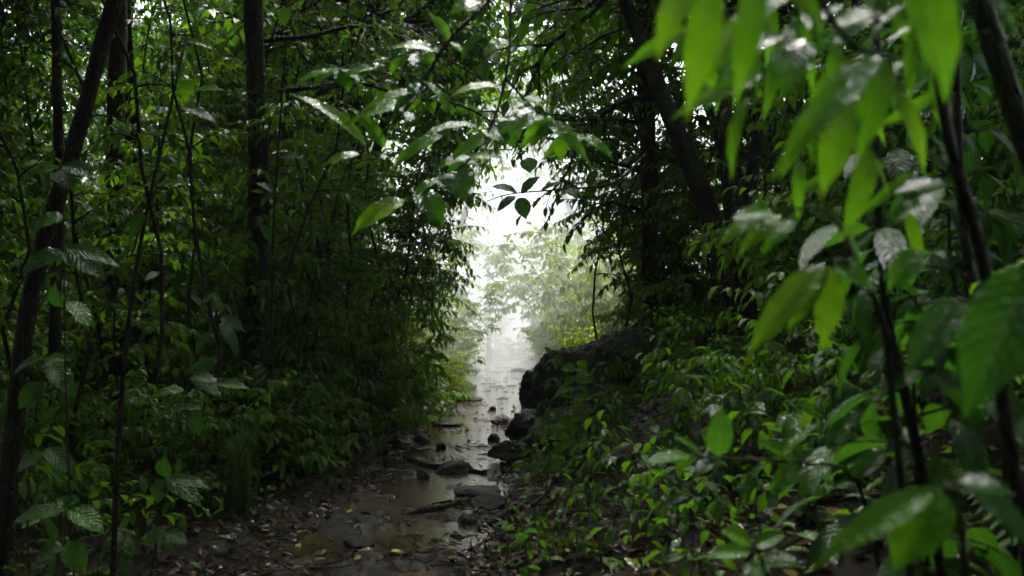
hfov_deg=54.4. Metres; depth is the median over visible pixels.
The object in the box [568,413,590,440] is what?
herb plant
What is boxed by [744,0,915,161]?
sapling
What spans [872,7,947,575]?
slim tree
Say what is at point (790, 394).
fern
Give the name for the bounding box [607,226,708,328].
sapling
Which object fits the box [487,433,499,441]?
stone
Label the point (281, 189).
sapling
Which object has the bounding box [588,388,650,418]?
shrub
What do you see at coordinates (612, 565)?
undergrowth
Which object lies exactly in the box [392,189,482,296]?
tree
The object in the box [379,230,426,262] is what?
tree
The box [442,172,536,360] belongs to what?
tree
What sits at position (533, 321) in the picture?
bush
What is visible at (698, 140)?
tree
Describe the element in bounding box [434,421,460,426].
stone
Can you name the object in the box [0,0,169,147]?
tree
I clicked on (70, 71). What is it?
sapling
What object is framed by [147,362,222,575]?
seedling
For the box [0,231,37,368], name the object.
sapling
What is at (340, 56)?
sapling
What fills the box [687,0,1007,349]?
shrub
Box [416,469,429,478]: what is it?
stone
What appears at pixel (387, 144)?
tree
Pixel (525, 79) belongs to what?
tree
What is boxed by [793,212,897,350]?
shrub
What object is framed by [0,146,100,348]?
sapling
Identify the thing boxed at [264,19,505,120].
bough
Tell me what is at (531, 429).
boulder
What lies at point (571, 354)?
boulder
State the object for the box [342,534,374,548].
stone
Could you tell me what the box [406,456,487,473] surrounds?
root
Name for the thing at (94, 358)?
sapling
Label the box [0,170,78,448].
sapling
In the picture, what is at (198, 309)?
sapling
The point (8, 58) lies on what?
sapling
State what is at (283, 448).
herb plant
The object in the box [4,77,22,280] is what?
tree
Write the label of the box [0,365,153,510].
herb plant
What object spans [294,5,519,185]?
tree
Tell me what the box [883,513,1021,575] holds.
fern
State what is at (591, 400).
shrub
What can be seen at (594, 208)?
bough
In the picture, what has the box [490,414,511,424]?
stone
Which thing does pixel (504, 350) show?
bush
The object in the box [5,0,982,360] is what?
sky
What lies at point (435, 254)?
sapling
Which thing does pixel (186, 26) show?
tree
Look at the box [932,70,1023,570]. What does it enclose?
slim tree
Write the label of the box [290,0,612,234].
bough
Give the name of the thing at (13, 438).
tree
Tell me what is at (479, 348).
bush
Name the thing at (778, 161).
sapling
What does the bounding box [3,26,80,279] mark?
sapling
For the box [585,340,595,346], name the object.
boulder
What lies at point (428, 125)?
sapling
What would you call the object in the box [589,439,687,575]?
seedling
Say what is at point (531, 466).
herb plant
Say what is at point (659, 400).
herb plant
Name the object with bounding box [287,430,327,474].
herb plant
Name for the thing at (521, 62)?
tree
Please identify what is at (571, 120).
bough
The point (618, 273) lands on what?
sapling
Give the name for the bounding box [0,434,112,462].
sapling
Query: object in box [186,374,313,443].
sapling
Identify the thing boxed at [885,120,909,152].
sapling
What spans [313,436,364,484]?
herb plant
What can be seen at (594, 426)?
herb plant
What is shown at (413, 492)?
water
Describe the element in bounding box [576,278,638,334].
bush
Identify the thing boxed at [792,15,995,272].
shrub
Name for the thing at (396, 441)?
stone
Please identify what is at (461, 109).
bough
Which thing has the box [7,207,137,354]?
sapling
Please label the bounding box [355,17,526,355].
sapling
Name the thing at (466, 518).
stone
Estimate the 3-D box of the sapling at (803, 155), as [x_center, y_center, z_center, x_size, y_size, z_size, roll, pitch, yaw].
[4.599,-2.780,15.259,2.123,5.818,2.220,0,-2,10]
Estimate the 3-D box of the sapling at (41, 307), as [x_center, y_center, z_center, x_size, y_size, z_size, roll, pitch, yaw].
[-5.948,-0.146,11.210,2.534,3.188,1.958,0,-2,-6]
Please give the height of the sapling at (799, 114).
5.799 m
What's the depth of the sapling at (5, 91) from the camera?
10.65 m
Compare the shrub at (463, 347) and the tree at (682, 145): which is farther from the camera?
the shrub at (463, 347)
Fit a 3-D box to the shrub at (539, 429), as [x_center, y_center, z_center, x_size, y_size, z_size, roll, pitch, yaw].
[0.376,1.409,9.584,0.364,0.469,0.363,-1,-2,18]
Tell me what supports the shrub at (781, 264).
on the ground
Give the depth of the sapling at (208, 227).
17.77 m
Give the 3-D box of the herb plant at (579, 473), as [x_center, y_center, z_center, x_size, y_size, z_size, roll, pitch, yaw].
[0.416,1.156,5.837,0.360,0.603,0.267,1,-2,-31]
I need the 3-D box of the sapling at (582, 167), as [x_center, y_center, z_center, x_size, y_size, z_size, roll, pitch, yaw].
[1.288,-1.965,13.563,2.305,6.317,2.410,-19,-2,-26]
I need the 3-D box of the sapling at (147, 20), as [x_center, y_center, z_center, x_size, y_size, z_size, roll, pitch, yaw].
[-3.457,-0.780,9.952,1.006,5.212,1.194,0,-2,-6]
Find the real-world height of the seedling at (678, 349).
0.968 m
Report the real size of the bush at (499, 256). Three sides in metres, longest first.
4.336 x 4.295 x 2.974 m
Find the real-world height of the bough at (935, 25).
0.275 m
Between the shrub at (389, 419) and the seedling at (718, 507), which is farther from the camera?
the shrub at (389, 419)
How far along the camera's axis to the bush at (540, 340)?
24.41 m
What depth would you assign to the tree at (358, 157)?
17.56 m
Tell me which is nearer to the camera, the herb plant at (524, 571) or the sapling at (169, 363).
the herb plant at (524, 571)
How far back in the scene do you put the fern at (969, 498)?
3.21 m
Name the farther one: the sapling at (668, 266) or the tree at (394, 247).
the tree at (394, 247)
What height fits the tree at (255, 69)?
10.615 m
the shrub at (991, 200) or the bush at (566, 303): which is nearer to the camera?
the shrub at (991, 200)
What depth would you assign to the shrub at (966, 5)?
9.28 m
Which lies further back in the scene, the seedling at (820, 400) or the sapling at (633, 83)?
the sapling at (633, 83)
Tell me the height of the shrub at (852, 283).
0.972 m
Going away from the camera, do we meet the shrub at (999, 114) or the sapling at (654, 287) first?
the shrub at (999, 114)
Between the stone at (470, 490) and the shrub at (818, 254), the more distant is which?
the stone at (470, 490)
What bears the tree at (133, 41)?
on the ground
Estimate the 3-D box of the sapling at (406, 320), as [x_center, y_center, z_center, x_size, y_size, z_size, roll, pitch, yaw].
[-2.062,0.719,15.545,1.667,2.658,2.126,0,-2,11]
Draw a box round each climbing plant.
[234,99,274,459]
[628,126,659,332]
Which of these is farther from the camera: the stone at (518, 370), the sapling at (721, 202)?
the stone at (518, 370)
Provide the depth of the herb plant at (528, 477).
7.33 m
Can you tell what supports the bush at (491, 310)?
on the ground
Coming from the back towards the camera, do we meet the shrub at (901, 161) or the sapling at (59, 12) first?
the sapling at (59, 12)
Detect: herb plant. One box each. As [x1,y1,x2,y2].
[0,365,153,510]
[0,406,81,575]
[0,440,138,541]
[38,380,213,508]
[43,481,154,575]
[103,475,184,554]
[123,389,232,479]
[138,457,223,531]
[164,448,208,499]
[252,424,296,470]
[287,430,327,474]
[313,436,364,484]
[485,505,556,575]
[508,514,546,551]
[509,505,567,565]
[512,434,561,490]
[513,402,578,491]
[519,431,555,476]
[543,473,605,567]
[555,434,618,511]
[561,419,598,455]
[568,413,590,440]
[570,390,632,474]
[593,392,624,446]
[625,436,690,545]
[630,347,660,405]
[631,367,670,397]
[638,354,674,387]
[646,368,685,443]
[662,386,709,457]
[671,366,710,396]
[722,466,770,522]
[727,427,777,478]
[741,408,799,473]
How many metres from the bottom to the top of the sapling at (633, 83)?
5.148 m
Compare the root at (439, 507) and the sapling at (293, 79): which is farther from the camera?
the sapling at (293, 79)
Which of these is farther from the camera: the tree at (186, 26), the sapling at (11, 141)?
the tree at (186, 26)
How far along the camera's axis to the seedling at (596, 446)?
5.10 m
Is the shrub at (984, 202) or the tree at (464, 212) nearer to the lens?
the shrub at (984, 202)
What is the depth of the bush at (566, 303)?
22.68 m
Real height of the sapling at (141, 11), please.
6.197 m
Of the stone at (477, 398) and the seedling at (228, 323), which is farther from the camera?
the stone at (477, 398)
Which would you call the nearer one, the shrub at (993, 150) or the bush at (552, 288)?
the shrub at (993, 150)
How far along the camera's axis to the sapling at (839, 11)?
12.75 m
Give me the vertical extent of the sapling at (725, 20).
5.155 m
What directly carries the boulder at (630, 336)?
on the ground
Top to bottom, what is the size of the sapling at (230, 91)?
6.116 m
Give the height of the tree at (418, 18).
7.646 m
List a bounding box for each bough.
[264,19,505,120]
[276,63,521,153]
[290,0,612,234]
[466,126,641,173]
[470,94,638,169]
[486,153,646,218]
[514,94,653,238]
[557,190,643,253]
[621,0,946,267]
[905,0,1018,103]
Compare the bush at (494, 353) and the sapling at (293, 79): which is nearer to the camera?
the sapling at (293, 79)
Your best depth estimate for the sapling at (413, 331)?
16.37 m
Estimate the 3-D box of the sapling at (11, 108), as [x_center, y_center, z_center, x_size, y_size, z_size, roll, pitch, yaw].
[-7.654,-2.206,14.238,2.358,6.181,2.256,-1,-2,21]
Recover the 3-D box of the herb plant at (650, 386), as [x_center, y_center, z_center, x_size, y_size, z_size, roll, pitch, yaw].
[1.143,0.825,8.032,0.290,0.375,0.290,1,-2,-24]
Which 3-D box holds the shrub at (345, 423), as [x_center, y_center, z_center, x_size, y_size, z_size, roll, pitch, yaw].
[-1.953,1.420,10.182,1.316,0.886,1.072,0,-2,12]
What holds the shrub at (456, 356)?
on the ground
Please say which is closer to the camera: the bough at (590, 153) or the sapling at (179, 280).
the sapling at (179, 280)
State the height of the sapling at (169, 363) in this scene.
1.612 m
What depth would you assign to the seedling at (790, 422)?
3.58 m
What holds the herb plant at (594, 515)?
on the ground
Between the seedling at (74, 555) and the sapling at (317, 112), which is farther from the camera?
the sapling at (317, 112)
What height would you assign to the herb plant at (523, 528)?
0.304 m
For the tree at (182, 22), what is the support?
on the ground
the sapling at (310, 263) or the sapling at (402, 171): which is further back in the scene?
the sapling at (402, 171)
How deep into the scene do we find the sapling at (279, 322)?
11.99 m
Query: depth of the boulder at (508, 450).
10.43 m
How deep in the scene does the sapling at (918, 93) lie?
10.83 m
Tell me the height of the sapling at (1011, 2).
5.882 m
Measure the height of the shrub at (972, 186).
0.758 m
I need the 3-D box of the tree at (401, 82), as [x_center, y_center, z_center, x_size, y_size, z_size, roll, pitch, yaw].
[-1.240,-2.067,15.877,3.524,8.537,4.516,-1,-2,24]
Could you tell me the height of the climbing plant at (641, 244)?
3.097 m
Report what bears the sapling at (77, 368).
on the ground
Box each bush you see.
[383,252,450,295]
[403,278,473,331]
[409,279,466,362]
[412,303,470,355]
[418,279,507,370]
[428,269,528,351]
[436,307,476,357]
[446,227,585,336]
[447,217,610,346]
[453,272,537,362]
[473,338,485,357]
[477,307,516,360]
[482,337,516,360]
[484,210,630,344]
[505,337,530,360]
[507,192,635,339]
[516,330,535,357]
[519,303,546,360]
[521,225,616,354]
[522,321,586,360]
[522,336,538,356]
[528,323,553,369]
[530,339,555,361]
[542,339,562,349]
[549,329,597,349]
[551,326,599,349]
[556,322,605,346]
[568,254,634,306]
[568,254,640,333]
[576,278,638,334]
[586,278,618,317]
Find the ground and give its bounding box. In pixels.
[0,245,1023,575]
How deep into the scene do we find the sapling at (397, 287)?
14.56 m
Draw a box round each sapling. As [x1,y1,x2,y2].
[0,0,76,476]
[0,0,100,290]
[0,0,136,437]
[0,0,144,493]
[0,0,149,379]
[0,24,50,226]
[0,45,239,467]
[0,49,11,182]
[0,94,82,448]
[0,130,81,331]
[0,143,99,391]
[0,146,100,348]
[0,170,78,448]
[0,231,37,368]
[0,252,68,339]
[0,278,86,373]
[0,319,123,446]
[0,396,229,498]
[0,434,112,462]
[1,107,96,305]
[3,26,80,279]
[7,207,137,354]
[16,4,149,296]
[31,184,102,281]
[38,90,104,276]
[39,21,104,191]
[39,293,133,405]
[39,297,101,397]
[62,191,103,348]
[65,0,195,482]
[65,56,103,243]
[66,130,237,419]
[67,94,201,354]
[71,35,168,270]
[71,132,239,400]
[84,208,166,341]
[91,0,230,296]
[93,142,165,336]
[97,0,257,470]
[98,0,217,458]
[110,38,224,575]
[121,226,235,450]
[124,0,306,412]
[126,202,216,384]
[132,19,207,224]
[132,232,220,338]
[133,373,211,441]
[137,0,217,192]
[138,0,239,462]
[149,311,190,383]
[152,0,325,323]
[159,90,352,470]
[172,234,240,359]
[183,115,241,346]
[186,2,300,247]
[186,27,314,310]
[186,212,244,384]
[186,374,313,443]
[195,0,305,440]
[195,344,269,414]
[199,4,343,300]
[206,0,380,302]
[219,163,349,410]
[223,126,329,369]
[244,0,430,428]
[251,0,392,473]
[255,8,299,476]
[269,0,358,447]
[270,122,345,382]
[273,44,391,369]
[275,0,387,398]
[283,184,397,405]
[296,160,411,397]
[299,87,418,256]
[315,140,377,370]
[317,211,437,401]
[319,0,386,432]
[328,251,428,403]
[328,317,450,385]
[329,0,402,427]
[331,97,405,308]
[337,320,423,357]
[338,0,519,421]
[348,48,500,397]
[353,240,461,339]
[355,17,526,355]
[394,256,463,357]
[396,322,439,370]
[500,0,699,279]
[501,0,694,341]
[507,17,673,252]
[547,358,592,474]
[576,54,664,339]
[577,4,781,300]
[589,0,665,327]
[592,111,721,355]
[594,107,719,323]
[594,195,715,344]
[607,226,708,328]
[612,212,720,323]
[620,0,796,218]
[620,159,766,341]
[620,163,717,302]
[624,135,719,328]
[631,243,720,344]
[649,0,744,369]
[667,0,838,288]
[676,59,784,204]
[689,225,759,308]
[697,92,775,295]
[717,8,810,318]
[718,178,954,575]
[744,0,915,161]
[749,2,836,198]
[755,104,816,268]
[761,2,804,240]
[764,34,844,255]
[794,124,896,243]
[804,8,893,160]
[818,9,977,148]
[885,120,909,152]
[887,0,1020,234]
[964,0,1023,166]
[990,0,1021,128]
[1005,0,1020,64]
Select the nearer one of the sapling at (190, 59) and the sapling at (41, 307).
the sapling at (190, 59)
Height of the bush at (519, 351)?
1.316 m
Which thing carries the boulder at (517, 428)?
on the ground
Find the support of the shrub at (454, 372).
on the ground
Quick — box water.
[246,361,525,575]
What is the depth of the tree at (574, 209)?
33.15 m
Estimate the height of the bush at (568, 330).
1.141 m
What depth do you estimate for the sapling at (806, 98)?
13.41 m
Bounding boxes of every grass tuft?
[181,458,203,500]
[207,423,265,509]
[655,401,692,446]
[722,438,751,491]
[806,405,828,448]
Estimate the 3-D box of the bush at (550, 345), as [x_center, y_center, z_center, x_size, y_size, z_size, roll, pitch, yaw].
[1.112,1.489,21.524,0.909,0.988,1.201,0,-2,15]
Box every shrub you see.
[115,361,304,505]
[209,402,337,490]
[223,361,351,477]
[277,383,380,464]
[280,311,456,451]
[304,331,445,434]
[350,357,448,433]
[370,321,468,407]
[382,362,458,428]
[401,355,476,418]
[420,332,477,380]
[435,351,472,392]
[437,356,484,402]
[439,312,504,387]
[531,410,558,444]
[532,347,574,413]
[541,358,644,393]
[549,384,600,438]
[562,374,612,410]
[567,385,634,417]
[582,343,638,418]
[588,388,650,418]
[610,290,723,394]
[678,0,928,308]
[679,224,867,310]
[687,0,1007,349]
[754,156,925,263]
[755,244,812,284]
[773,188,1023,575]
[782,324,905,482]
[787,195,840,269]
[787,221,854,318]
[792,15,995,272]
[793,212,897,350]
[817,386,911,451]
[833,232,903,295]
[837,289,920,360]
[843,21,1023,401]
[843,159,1023,319]
[860,148,983,261]
[868,8,1023,422]
[876,208,1021,403]
[900,168,963,292]
[905,251,1023,418]
[924,210,1015,368]
[940,172,1019,258]
[946,175,1014,251]
[946,258,1023,536]
[962,2,1023,191]
[964,2,1023,208]
[968,118,1020,245]
[968,160,1023,212]
[971,20,1023,242]
[971,27,1023,211]
[971,70,1023,165]
[995,14,1023,239]
[1001,161,1023,264]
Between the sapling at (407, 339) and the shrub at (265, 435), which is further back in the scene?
the sapling at (407, 339)
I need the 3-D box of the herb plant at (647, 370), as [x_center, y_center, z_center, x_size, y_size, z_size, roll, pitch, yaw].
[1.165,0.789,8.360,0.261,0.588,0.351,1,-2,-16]
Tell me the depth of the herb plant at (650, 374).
9.21 m
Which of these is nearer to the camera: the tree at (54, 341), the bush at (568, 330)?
the tree at (54, 341)
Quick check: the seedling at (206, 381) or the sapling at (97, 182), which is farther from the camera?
the sapling at (97, 182)
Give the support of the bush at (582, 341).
on the ground
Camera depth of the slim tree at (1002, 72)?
2.20 m
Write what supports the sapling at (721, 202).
on the ground
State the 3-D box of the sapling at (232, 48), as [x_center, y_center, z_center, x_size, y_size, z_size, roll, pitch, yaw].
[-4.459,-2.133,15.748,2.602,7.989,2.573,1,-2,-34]
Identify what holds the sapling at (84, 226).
on the ground
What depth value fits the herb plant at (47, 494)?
6.09 m
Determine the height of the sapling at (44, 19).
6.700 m
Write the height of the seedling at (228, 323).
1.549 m
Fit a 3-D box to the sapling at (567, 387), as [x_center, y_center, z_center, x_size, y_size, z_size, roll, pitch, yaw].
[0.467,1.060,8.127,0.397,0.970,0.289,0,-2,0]
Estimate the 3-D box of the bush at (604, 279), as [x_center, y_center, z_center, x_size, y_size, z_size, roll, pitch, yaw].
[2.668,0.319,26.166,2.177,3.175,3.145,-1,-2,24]
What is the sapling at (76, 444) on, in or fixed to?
on the ground
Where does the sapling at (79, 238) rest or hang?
on the ground
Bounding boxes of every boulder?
[488,438,529,461]
[504,408,541,439]
[519,362,538,410]
[526,404,598,449]
[533,346,618,417]
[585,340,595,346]
[592,327,670,386]
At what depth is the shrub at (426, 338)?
16.73 m
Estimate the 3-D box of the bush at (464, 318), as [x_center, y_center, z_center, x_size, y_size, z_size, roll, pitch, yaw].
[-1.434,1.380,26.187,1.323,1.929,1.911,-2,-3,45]
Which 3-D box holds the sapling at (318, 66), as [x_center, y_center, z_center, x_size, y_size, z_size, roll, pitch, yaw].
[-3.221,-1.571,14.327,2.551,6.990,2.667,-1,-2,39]
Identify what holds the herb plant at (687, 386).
on the ground
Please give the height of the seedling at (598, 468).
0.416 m
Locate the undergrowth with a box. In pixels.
[0,237,1023,575]
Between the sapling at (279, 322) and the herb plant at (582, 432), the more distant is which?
the sapling at (279, 322)
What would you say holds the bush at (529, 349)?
on the ground
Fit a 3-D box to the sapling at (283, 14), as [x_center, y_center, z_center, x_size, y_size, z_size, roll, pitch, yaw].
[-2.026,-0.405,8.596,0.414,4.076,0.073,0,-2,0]
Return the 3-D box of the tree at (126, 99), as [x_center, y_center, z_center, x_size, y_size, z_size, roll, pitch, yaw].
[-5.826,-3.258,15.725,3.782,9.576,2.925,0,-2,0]
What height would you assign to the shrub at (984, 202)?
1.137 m
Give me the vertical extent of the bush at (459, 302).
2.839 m
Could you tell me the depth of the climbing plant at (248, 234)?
9.44 m
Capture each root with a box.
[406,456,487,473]
[414,497,473,513]
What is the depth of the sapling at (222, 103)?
17.86 m
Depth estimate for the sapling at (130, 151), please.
10.41 m
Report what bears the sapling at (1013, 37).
on the ground
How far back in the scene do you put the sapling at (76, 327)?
12.30 m
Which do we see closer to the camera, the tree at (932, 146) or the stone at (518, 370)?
the tree at (932, 146)
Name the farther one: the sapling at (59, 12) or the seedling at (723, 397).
the sapling at (59, 12)
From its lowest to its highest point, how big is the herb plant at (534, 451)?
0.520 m
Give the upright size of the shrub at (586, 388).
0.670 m
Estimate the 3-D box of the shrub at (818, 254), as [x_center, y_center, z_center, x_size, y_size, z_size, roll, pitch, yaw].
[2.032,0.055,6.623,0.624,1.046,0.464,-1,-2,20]
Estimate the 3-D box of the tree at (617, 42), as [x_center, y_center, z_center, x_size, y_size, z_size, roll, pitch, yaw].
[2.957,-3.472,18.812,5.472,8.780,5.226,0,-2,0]
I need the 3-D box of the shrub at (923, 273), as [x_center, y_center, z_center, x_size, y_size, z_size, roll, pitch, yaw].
[1.925,0.125,4.504,0.645,1.124,0.615,0,-2,-9]
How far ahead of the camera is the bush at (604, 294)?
23.37 m
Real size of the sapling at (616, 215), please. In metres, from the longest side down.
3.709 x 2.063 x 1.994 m
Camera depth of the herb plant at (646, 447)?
4.58 m
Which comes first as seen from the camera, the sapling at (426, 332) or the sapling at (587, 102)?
the sapling at (587, 102)
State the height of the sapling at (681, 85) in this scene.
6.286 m
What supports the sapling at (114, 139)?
on the ground
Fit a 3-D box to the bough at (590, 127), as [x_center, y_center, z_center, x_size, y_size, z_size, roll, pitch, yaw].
[0.698,-1.332,11.153,1.460,1.588,1.248,1,-2,-27]
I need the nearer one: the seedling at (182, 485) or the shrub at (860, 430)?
the shrub at (860, 430)
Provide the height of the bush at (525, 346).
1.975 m
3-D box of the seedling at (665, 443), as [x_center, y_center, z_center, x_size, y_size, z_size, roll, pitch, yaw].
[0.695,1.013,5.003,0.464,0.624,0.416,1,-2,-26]
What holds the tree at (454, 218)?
on the ground
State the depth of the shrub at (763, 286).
9.36 m
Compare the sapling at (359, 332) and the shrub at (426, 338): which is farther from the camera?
the shrub at (426, 338)
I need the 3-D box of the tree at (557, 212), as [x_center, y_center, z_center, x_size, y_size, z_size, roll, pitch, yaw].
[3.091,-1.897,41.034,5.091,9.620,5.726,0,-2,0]
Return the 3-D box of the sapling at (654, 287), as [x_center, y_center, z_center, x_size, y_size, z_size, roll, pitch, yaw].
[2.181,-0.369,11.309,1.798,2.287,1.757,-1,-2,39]
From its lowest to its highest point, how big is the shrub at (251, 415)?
1.291 m
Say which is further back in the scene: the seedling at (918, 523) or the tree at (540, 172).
the tree at (540, 172)
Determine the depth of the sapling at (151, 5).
23.27 m
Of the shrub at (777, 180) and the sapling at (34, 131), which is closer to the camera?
the shrub at (777, 180)
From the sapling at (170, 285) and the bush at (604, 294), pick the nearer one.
the sapling at (170, 285)
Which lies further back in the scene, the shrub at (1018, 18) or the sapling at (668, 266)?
the sapling at (668, 266)
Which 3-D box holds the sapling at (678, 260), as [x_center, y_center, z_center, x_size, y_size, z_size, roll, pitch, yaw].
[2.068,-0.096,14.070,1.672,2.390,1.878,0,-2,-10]
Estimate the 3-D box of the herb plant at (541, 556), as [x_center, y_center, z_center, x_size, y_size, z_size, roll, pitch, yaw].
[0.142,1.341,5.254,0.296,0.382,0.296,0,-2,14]
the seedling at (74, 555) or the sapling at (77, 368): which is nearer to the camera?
the seedling at (74, 555)
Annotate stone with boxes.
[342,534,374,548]
[391,439,402,446]
[401,508,417,514]
[414,433,429,442]
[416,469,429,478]
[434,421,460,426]
[435,442,445,448]
[435,460,472,473]
[454,396,483,400]
[454,485,500,496]
[458,513,477,524]
[465,366,480,371]
[470,493,506,509]
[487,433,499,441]
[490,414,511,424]
[510,368,526,371]
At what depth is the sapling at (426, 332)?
20.30 m
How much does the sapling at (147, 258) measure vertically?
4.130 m
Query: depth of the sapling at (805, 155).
7.67 m
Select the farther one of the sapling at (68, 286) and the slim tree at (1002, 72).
the sapling at (68, 286)
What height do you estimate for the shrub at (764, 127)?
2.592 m
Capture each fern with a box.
[761,390,903,425]
[770,391,849,421]
[819,454,1023,548]
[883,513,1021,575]
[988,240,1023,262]
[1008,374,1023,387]
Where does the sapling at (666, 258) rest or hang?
on the ground
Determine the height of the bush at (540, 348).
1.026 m
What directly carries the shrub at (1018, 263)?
on the ground
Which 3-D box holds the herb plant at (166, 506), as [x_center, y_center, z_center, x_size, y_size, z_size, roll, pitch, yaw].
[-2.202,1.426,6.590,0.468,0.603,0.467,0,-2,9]
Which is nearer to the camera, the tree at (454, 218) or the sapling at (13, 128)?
the sapling at (13, 128)
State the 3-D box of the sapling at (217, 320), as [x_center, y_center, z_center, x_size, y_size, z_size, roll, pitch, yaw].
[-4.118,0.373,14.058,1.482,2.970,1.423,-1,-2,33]
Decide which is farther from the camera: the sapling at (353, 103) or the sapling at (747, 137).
the sapling at (353, 103)
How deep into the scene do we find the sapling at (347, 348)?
12.86 m
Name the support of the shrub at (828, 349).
on the ground
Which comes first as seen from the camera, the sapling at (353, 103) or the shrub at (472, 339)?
the sapling at (353, 103)
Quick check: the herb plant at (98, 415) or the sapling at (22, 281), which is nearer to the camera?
the herb plant at (98, 415)
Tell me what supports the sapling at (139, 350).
on the ground
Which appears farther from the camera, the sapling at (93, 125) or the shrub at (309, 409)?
the sapling at (93, 125)
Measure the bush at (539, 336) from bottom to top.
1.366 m
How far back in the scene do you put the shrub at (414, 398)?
13.09 m
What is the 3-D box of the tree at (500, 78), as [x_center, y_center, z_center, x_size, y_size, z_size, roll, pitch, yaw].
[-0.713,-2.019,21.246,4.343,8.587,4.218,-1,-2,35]
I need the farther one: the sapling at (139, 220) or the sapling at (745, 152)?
the sapling at (745, 152)
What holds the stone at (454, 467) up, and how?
on the ground
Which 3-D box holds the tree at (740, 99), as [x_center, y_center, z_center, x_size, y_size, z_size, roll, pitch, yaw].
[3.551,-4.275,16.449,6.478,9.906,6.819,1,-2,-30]
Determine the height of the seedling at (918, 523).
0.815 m
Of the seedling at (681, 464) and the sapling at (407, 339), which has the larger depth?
the sapling at (407, 339)
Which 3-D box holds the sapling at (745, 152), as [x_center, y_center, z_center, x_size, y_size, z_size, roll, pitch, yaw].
[2.338,-2.875,14.433,2.948,7.425,2.743,1,-2,-17]
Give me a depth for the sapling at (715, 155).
16.23 m
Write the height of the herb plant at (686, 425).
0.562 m
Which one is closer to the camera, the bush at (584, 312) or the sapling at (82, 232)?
the sapling at (82, 232)
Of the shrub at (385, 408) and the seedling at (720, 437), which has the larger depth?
the shrub at (385, 408)
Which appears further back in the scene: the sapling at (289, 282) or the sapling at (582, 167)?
the sapling at (582, 167)
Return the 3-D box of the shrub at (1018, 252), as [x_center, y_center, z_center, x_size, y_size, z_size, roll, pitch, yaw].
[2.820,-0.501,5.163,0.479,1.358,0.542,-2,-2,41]
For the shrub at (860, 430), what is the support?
on the ground
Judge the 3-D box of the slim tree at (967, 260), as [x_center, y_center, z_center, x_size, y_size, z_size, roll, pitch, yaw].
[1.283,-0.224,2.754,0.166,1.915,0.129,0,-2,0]
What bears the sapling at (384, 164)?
on the ground
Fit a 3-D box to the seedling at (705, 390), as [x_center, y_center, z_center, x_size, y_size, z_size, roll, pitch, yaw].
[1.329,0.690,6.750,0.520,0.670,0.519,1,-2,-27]
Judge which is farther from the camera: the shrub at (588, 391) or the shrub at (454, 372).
the shrub at (454, 372)
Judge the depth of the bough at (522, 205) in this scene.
6.51 m
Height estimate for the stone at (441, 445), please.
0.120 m
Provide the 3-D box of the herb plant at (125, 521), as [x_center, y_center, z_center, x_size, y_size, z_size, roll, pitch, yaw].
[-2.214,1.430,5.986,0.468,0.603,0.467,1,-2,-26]
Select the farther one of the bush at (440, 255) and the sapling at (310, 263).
the bush at (440, 255)
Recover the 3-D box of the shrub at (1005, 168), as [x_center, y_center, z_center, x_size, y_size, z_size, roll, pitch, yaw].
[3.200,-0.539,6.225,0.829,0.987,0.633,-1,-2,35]
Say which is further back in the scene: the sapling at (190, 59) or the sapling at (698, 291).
the sapling at (698, 291)
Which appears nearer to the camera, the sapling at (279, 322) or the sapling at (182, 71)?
the sapling at (279, 322)
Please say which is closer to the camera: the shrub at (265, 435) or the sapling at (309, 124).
the shrub at (265, 435)
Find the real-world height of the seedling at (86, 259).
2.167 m
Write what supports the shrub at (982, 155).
on the ground
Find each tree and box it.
[0,0,122,575]
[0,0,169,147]
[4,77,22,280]
[42,0,63,482]
[45,0,198,138]
[82,10,324,176]
[100,0,128,440]
[105,0,402,129]
[124,0,133,291]
[127,0,147,418]
[135,0,207,35]
[141,0,519,369]
[167,0,518,379]
[226,0,268,467]
[236,0,426,319]
[280,0,289,365]
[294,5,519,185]
[324,0,564,380]
[337,132,446,232]
[363,0,558,270]
[378,126,503,278]
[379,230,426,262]
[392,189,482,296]
[426,63,549,331]
[436,0,793,157]
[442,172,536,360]
[469,0,1023,343]
[469,200,580,325]
[481,24,629,269]
[489,78,596,303]
[526,156,624,271]
[540,0,750,305]
[547,0,837,204]
[553,114,672,250]
[553,214,633,275]
[594,134,718,231]
[635,0,660,334]
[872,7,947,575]
[918,45,946,210]
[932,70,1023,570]
[952,0,1019,560]
[968,0,1023,172]
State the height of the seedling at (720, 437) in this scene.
0.634 m
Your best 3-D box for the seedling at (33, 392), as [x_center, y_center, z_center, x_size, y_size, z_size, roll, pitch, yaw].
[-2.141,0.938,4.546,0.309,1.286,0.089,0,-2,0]
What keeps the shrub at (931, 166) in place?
on the ground
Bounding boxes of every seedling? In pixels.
[10,495,105,575]
[12,352,77,575]
[15,160,121,575]
[145,454,210,575]
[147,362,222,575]
[189,294,250,533]
[562,409,656,526]
[573,430,616,475]
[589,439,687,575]
[611,425,704,508]
[635,327,829,504]
[641,430,752,529]
[642,304,802,424]
[642,405,890,571]
[642,468,755,575]
[670,342,726,411]
[686,381,818,559]
[704,524,800,575]
[708,300,864,455]
[737,388,857,525]
[763,342,946,495]
[813,474,1023,575]
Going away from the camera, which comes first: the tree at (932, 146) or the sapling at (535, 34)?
the tree at (932, 146)

